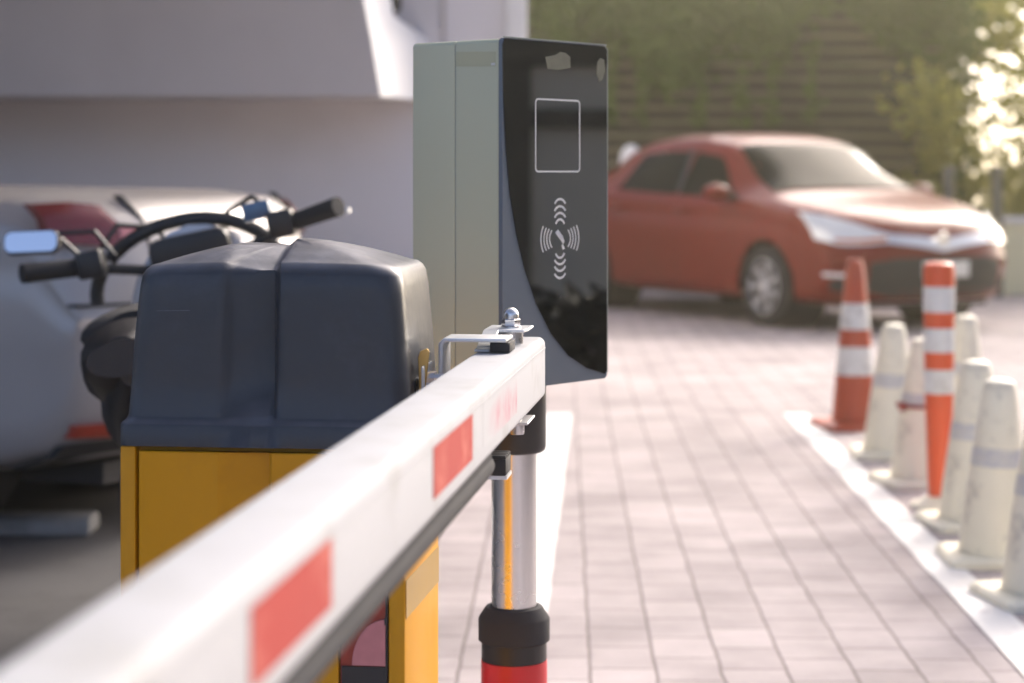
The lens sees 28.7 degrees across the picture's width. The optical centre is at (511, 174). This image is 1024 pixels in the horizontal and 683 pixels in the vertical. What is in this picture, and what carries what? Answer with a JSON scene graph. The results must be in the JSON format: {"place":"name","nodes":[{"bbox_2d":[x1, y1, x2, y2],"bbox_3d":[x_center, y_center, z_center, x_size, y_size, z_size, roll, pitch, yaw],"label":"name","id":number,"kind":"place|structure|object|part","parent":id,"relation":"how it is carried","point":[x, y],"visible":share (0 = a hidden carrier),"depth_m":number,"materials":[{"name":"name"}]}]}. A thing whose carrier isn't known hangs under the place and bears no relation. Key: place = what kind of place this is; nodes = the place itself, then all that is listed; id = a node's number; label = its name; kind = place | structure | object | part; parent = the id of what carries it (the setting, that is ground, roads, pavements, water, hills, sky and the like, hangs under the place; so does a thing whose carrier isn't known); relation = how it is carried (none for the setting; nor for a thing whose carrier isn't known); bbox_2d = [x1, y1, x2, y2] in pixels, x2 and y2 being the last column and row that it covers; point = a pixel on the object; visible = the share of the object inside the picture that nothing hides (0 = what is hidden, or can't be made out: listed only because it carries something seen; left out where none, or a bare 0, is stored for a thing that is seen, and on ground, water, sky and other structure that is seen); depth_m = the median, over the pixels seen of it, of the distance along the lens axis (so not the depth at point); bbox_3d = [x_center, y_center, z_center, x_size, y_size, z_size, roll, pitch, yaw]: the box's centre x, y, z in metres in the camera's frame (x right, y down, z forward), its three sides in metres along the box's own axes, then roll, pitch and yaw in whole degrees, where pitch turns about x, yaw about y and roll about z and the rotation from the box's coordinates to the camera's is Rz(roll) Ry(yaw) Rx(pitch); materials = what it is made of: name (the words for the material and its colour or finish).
{"place":"outdoors","nodes":[
{"label":"outdoors","id":0,"kind":"place"},
{"bbox_2d":[0,480,120,667],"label":"parking floor","id":1,"kind":"structure","parent":0,"point":[49,585],"depth_m":5.96,"materials":[{"name":"concrete"}]},
{"bbox_2d":[0,511,99,535],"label":"wheel stop","id":2,"kind":"object","parent":1,"relation":"on","point":[49,523],"visible":1,"depth_m":6.47,"materials":[{"name":"paint"}]},
{"bbox_2d":[0,185,304,510],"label":"parked car","id":3,"kind":"object","parent":1,"relation":"on","point":[53,427],"visible":0.39,"depth_m":6.21,"materials":[{"name":"silver metal"}]},
{"bbox_2d":[3,194,350,527],"bbox_3d":[-0.748,0.613,4.786,0.878,1.137,2.051,-12,0,-1],"label":"motorbike","id":4,"kind":"object","parent":1,"relation":"on","point":[107,341],"visible":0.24,"depth_m":5.07,"materials":[{"name":"metal"}]},
{"bbox_2d":[438,288,1023,682],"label":"paved road","id":5,"kind":"structure","parent":0,"point":[720,521],"depth_m":6.45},
{"bbox_2d":[0,238,545,682],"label":"barrier gate","id":6,"kind":"structure","parent":5,"relation":"on","point":[313,461],"depth_m":2.61,"materials":[{"name":"white metal"}]},
{"bbox_2d":[139,449,339,682],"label":"door","id":7,"kind":"structure","parent":6,"relation":"in","point":[183,494],"depth_m":2.63,"materials":[{"name":"yellow paint"}]},
{"bbox_2d":[413,36,607,682],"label":"card reader","id":8,"kind":"object","parent":5,"relation":"on","point":[510,171],"visible":0.91,"depth_m":3.29,"materials":[{"name":"metal"}]},
{"bbox_2d":[537,413,571,611],"bbox_3d":[0.093,1.162,7.253,0.178,0.001,5.006,0,0,3],"label":"road marking","id":9,"kind":"object","parent":5,"relation":"on","point":[551,460],"visible":0.47,"depth_m":7.32,"materials":[{"name":"white paint"}]},
{"bbox_2d":[620,145,638,163],"bbox_3d":[1.166,0.436,19.600,0.230,1.460,0.230,0,0,0],"label":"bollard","id":10,"kind":"object","parent":5,"relation":"on","point":[628,151],"visible":0.23,"depth_m":19.54,"materials":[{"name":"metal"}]},
{"bbox_2d":[608,134,1006,327],"bbox_3d":[2.145,0.431,16.853,2.256,1.562,4.591,0,0,-28],"label":"parked car","id":11,"kind":"object","parent":5,"relation":"on","point":[774,230],"visible":0.84,"depth_m":15.66,"materials":[{"name":"red paint"}]},
{"bbox_3d":[1.205,-0.020,16.916,0.196,0.355,0.958,0,0,-28],"label":"side window","id":12,"kind":"part","parent":11,"relation":"part of","materials":[{"name":"black glass"}]},
{"bbox_3d":[1.677,0.004,16.029,0.196,0.383,0.948,0,0,-28],"label":"side window","id":13,"kind":"part","parent":11,"relation":"part of","materials":[{"name":"black glass"}]},
{"bbox_2d":[809,259,873,432],"bbox_3d":[1.586,0.778,9.249,0.340,0.775,0.340,0,0,-11],"label":"traffic cone","id":14,"kind":"object","parent":5,"relation":"on","point":[854,372],"visible":0.84,"depth_m":9.19,"materials":[{"name":"orange plastic"}]},
{"bbox_2d":[849,323,907,460],"bbox_3d":[1.564,0.890,8.298,0.310,0.551,0.310,0,0,6],"label":"traffic cone","id":15,"kind":"object","parent":5,"relation":"on","point":[885,395],"visible":0.77,"depth_m":8.23,"materials":[{"name":"white plastic"}]},
{"bbox_2d":[867,337,927,490],"bbox_3d":[1.536,0.890,7.548,0.310,0.551,0.310,0,0,-11],"label":"traffic cone","id":16,"kind":"object","parent":5,"relation":"on","point":[908,472],"visible":0.57,"depth_m":7.48,"materials":[{"name":"white plastic"}]},
{"bbox_2d":[784,413,1023,674],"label":"road marking","id":17,"kind":"object","parent":5,"relation":"on","point":[1002,629],"visible":0.9,"depth_m":6.32,"materials":[{"name":"white paint"}]},
{"bbox_2d":[910,262,954,509],"bbox_3d":[1.500,0.736,7.027,0.200,0.860,0.200,0,0,0],"label":"delineator post","id":18,"kind":"object","parent":5,"relation":"on","point":[939,311],"visible":0.83,"depth_m":6.99,"materials":[{"name":"orange plastic"}]},
{"bbox_2d":[940,166,955,200],"bbox_3d":[4.186,0.540,19.200,0.150,1.260,0.146,0,0,0],"label":"metal post","id":19,"kind":"object","parent":5,"relation":"on","point":[947,182],"visible":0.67,"depth_m":19.15,"materials":[{"name":"grey metal"}]},
{"bbox_2d":[914,359,992,534],"bbox_3d":[1.526,0.890,6.648,0.310,0.551,0.310,0,0,-6],"label":"traffic cone","id":20,"kind":"object","parent":5,"relation":"on","point":[946,517],"visible":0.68,"depth_m":6.60,"materials":[{"name":"white plastic"}]},
{"bbox_2d":[953,315,980,410],"bbox_3d":[1.976,0.890,8.780,0.310,0.551,0.310,0,0,-17],"label":"traffic cone","id":21,"kind":"object","parent":5,"relation":"on","point":[967,344],"visible":0.38,"depth_m":8.73,"materials":[{"name":"white plastic"}]},
{"bbox_2d":[936,378,1022,570],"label":"traffic cone","id":22,"kind":"object","parent":5,"relation":"on","point":[981,544],"visible":0.94,"depth_m":5.98,"materials":[{"name":"white plastic"}]},
{"bbox_2d":[969,437,1023,613],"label":"traffic cone","id":23,"kind":"object","parent":5,"relation":"on","point":[1006,593],"visible":1,"depth_m":5.44,"materials":[{"name":"white plastic"}]},
{"bbox_2d":[989,166,1004,296],"bbox_3d":[4.656,0.540,19.200,0.150,1.260,0.146,0,0,0],"label":"metal post","id":24,"kind":"object","parent":5,"relation":"on","point":[997,193],"visible":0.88,"depth_m":19.15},
{"bbox_2d":[1003,217,1023,294],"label":"wall","id":25,"kind":"structure","parent":5,"relation":"on","point":[1013,243],"depth_m":19.50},
{"bbox_2d":[950,3,1023,205],"label":"sky","id":26,"kind":"structure","parent":0,"point":[985,88],"materials":[{"name":"white"}]},
{"label":"ground","id":27,"kind":"structure","parent":0,"visible":0},
{"bbox_2d":[0,0,526,258],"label":"building","id":28,"kind":"structure","parent":27,"relation":"on","point":[299,104],"depth_m":10.70,"materials":[{"name":"white paint"}]},
{"bbox_2d":[391,0,400,12],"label":"window","id":29,"kind":"structure","parent":28,"relation":"in","point":[396,4],"depth_m":10.69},
{"bbox_2d":[527,0,949,181],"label":"slatted wall","id":30,"kind":"structure","parent":27,"relation":"on","point":[852,67],"depth_m":21.10,"materials":[{"name":"brown wood"}]},
{"bbox_2d":[527,0,1021,214],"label":"ivy","id":31,"kind":"object","parent":30,"relation":"attached to","point":[687,29],"visible":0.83,"depth_m":20.74,"materials":[{"name":"green plant"}]},
{"bbox_2d":[876,49,1023,216],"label":"bush","id":32,"kind":"object","parent":27,"relation":"on","point":[1013,173],"visible":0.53,"depth_m":20.40,"materials":[{"name":"green plant"}]},
{"bbox_2d":[950,0,1023,85],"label":"tree","id":33,"kind":"object","parent":27,"relation":"on","point":[1005,38],"visible":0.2,"depth_m":21.71,"materials":[{"name":"green plant"}]}
]}

